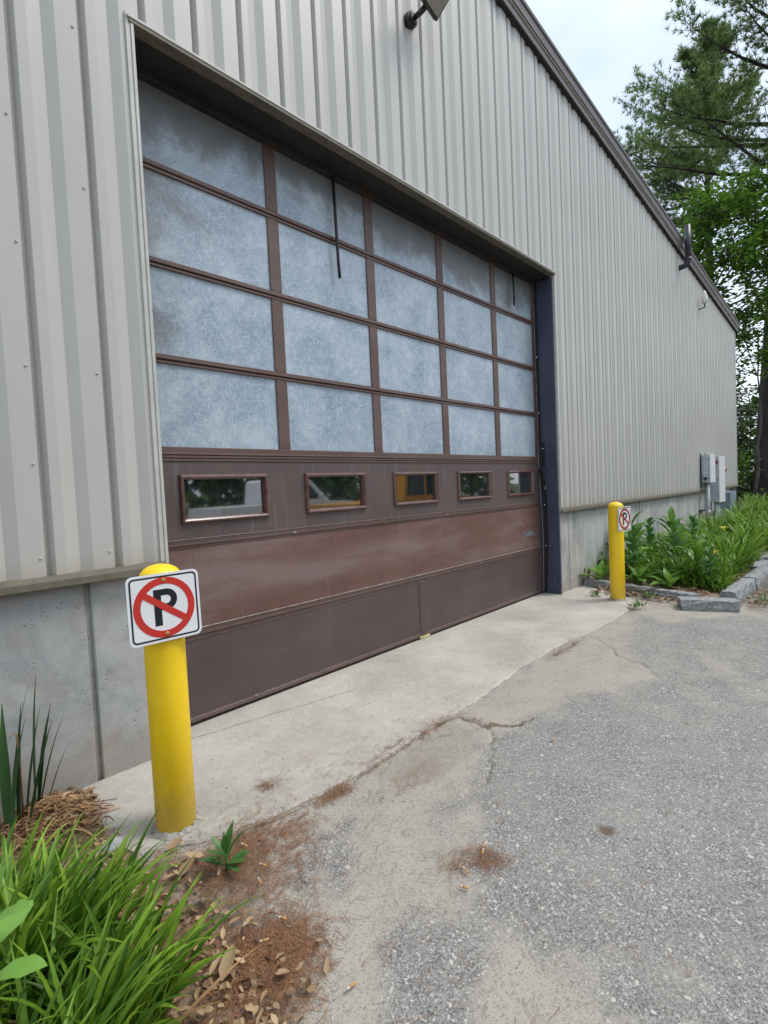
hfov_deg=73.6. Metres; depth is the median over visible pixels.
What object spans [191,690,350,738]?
apron crack
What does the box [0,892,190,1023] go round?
daylily
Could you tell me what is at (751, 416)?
woodland shrub
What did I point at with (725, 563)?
daylily
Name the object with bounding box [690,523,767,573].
daylily
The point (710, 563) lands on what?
broadleaf plant
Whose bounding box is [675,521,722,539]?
daylily
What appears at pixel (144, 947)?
daylily
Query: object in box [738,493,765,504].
daylily
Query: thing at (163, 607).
no parking sign
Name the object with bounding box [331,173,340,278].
hanging strap
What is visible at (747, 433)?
woodland shrub
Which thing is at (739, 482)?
woodland shrub
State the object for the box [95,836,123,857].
stone
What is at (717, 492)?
electrical box
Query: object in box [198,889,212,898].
dry leaf
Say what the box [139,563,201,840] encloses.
bollard
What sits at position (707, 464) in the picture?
electrical box
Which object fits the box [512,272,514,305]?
hanging strap
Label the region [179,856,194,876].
dry leaf
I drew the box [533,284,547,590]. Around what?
weather seal
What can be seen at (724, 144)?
pine tree
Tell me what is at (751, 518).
daylily
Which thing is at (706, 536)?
broadleaf plant
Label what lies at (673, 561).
daylily
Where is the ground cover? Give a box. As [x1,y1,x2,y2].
[599,531,763,591]
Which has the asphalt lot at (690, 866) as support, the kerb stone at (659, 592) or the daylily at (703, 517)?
the kerb stone at (659, 592)
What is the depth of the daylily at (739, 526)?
8.88 m
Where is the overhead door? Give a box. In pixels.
[137,79,542,725]
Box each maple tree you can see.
[671,155,767,359]
[735,316,767,498]
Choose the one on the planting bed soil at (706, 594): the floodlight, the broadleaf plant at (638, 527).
the broadleaf plant at (638, 527)
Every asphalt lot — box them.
[136,590,767,1023]
[761,583,767,590]
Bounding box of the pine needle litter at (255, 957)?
[61,589,767,1023]
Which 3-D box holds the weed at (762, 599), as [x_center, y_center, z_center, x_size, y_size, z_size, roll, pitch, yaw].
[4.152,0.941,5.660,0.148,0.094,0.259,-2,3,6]
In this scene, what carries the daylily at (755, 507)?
on the planting bed soil at (706, 594)
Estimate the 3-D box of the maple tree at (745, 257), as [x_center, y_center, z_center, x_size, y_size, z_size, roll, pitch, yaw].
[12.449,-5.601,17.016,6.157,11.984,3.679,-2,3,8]
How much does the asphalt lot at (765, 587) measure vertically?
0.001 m
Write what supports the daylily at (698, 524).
on the planting bed soil at (706, 594)
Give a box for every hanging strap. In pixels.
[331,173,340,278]
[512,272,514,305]
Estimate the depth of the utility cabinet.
13.02 m
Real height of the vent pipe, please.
0.831 m
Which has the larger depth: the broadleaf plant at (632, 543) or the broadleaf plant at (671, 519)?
the broadleaf plant at (671, 519)
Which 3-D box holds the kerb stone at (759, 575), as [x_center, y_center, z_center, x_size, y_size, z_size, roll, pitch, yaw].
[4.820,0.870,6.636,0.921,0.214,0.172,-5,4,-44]
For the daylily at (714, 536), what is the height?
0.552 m
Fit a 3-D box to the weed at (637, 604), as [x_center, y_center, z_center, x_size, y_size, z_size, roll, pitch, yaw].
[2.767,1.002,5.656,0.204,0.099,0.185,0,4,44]
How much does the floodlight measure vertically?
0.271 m
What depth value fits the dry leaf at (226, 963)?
1.55 m
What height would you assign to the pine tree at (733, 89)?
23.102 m
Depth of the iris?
2.26 m
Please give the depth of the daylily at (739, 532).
7.87 m
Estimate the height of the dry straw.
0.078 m
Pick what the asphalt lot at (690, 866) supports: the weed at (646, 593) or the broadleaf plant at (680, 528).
the weed at (646, 593)
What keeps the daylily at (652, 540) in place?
on the planting bed soil at (706, 594)
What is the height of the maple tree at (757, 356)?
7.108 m
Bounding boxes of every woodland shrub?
[736,380,757,491]
[736,383,758,506]
[736,386,755,504]
[736,395,758,505]
[736,461,747,502]
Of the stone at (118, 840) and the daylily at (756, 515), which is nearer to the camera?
the stone at (118, 840)
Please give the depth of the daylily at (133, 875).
1.50 m
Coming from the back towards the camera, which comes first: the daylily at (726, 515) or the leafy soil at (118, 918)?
the daylily at (726, 515)
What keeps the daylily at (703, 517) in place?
on the planting bed soil at (706, 594)
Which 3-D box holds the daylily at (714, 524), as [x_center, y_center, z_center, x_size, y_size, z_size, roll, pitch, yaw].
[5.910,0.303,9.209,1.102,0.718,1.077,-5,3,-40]
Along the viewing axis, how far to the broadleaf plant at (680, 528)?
7.33 m
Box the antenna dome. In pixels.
[699,290,707,309]
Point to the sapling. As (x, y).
(742, 461)
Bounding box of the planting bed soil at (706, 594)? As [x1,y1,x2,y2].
[591,524,767,596]
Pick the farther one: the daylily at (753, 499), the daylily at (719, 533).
the daylily at (753, 499)
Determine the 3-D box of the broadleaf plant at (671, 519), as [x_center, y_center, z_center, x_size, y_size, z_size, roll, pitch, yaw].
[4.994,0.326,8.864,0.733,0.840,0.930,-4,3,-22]
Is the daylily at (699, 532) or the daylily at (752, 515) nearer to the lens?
the daylily at (699, 532)
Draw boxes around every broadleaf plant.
[579,560,608,579]
[599,510,669,565]
[624,524,648,573]
[625,565,655,582]
[641,517,660,559]
[648,568,684,588]
[654,506,687,547]
[657,523,688,569]
[660,523,696,561]
[671,534,724,582]
[684,512,705,539]
[696,524,725,547]
[696,547,722,586]
[724,508,756,533]
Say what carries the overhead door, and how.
in the warehouse
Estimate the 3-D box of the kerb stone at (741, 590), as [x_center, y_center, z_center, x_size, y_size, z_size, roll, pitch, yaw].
[4.104,0.937,5.938,1.020,0.211,0.174,-5,4,-44]
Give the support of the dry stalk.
on the asphalt lot at (690, 866)
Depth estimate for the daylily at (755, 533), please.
8.32 m
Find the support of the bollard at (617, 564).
on the concrete apron
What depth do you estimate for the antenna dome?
11.40 m
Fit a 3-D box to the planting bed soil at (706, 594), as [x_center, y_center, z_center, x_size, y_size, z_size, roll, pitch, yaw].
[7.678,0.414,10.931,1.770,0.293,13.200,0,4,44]
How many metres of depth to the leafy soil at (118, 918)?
2.05 m
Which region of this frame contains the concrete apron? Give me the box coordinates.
[72,585,633,854]
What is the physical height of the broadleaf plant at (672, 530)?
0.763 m
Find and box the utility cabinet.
[720,491,735,520]
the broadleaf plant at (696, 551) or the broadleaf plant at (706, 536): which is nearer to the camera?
the broadleaf plant at (696, 551)
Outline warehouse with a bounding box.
[0,0,739,817]
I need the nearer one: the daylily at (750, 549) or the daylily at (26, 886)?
the daylily at (26, 886)
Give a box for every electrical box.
[699,453,715,522]
[710,456,725,519]
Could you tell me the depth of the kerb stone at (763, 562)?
7.34 m
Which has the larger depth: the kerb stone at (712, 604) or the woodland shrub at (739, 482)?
the woodland shrub at (739, 482)
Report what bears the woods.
on the ground
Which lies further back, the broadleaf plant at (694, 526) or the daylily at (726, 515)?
the daylily at (726, 515)
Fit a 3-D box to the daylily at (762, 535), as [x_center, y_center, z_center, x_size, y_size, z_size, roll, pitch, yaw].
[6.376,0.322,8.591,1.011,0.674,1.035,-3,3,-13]
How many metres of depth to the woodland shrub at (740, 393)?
23.50 m
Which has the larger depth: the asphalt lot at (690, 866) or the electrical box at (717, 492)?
the electrical box at (717, 492)
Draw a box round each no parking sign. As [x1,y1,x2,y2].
[125,569,201,647]
[618,506,630,531]
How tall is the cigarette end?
0.008 m
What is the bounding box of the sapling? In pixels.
[736,447,761,510]
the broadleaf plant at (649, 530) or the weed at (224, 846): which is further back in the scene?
the broadleaf plant at (649, 530)
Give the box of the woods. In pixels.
[736,395,758,487]
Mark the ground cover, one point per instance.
(688, 577)
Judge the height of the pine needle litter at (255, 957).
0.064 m
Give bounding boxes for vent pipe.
[679,224,691,270]
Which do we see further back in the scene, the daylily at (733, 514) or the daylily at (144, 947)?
the daylily at (733, 514)
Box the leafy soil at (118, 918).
[0,793,199,1023]
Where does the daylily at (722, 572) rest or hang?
on the planting bed soil at (706, 594)
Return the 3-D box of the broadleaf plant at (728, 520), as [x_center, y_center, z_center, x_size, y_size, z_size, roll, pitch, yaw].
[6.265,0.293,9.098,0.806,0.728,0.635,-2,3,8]
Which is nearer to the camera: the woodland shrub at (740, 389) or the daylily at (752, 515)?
the daylily at (752, 515)
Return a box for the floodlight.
[404,0,448,29]
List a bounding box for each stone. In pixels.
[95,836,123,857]
[583,578,699,600]
[677,596,741,612]
[720,578,755,603]
[742,567,767,590]
[749,553,767,568]
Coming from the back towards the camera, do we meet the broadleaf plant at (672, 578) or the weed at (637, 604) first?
the broadleaf plant at (672, 578)
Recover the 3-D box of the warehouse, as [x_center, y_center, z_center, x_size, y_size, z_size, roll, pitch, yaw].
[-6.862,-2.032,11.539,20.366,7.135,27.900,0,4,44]
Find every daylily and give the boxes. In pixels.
[0,806,195,1023]
[0,809,119,902]
[0,823,141,1023]
[0,856,265,1023]
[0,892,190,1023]
[639,529,666,550]
[656,531,696,547]
[659,555,703,583]
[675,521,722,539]
[677,527,729,552]
[683,513,719,535]
[683,524,740,542]
[688,512,748,537]
[689,510,721,525]
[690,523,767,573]
[692,528,730,545]
[698,507,743,527]
[700,559,743,586]
[704,552,749,575]
[706,529,767,570]
[708,509,747,524]
[712,519,767,549]
[714,496,762,518]
[714,513,767,538]
[717,510,746,520]
[721,519,767,543]
[729,513,767,549]
[730,505,765,523]
[733,497,767,518]
[734,510,766,529]
[738,492,766,504]
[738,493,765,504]
[744,510,767,520]
[745,490,767,501]
[755,512,767,526]
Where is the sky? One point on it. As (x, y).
(601, 41)
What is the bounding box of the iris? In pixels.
[0,676,69,846]
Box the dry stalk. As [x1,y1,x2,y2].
[219,796,318,839]
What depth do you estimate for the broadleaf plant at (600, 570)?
6.96 m
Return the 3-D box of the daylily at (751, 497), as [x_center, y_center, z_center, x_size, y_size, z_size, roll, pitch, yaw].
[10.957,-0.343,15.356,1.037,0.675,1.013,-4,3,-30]
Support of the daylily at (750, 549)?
on the planting bed soil at (706, 594)
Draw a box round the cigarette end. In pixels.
[346,981,355,990]
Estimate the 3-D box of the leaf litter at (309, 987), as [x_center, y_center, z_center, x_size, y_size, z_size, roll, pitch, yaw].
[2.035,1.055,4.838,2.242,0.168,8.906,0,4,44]
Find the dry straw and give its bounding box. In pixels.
[0,787,119,868]
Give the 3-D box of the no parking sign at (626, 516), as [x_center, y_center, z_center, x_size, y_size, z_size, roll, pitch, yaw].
[2.813,0.080,5.999,0.295,0.284,0.007,-5,3,-37]
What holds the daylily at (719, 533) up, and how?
on the planting bed soil at (706, 594)
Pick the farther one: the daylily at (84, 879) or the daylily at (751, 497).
the daylily at (751, 497)
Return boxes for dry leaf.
[165,836,181,850]
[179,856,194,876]
[184,851,203,857]
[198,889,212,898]
[218,944,234,980]
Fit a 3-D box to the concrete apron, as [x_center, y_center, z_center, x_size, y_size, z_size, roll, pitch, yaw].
[0.701,1.220,4.672,1.670,0.051,6.198,0,4,44]
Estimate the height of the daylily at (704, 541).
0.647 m
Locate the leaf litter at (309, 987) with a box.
[41,563,767,1023]
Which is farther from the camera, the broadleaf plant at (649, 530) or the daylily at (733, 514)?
the daylily at (733, 514)
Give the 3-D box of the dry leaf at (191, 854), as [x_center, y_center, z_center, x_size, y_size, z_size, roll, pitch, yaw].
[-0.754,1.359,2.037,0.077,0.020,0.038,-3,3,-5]
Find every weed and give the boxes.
[198,821,250,872]
[627,597,646,607]
[639,591,654,597]
[751,592,767,602]
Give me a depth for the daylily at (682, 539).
8.12 m
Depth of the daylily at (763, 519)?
10.25 m
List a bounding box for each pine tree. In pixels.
[612,13,767,266]
[619,0,767,499]
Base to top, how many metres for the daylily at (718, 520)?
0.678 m
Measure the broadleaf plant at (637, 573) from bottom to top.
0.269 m
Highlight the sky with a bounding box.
[525,0,767,471]
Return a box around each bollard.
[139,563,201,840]
[608,502,627,600]
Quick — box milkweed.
[0,865,47,980]
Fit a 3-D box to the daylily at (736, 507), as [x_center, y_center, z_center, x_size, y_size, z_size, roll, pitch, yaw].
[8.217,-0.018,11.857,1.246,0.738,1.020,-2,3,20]
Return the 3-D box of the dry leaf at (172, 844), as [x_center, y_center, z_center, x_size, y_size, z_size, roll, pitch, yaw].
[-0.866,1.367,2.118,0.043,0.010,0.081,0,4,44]
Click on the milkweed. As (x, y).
(12, 917)

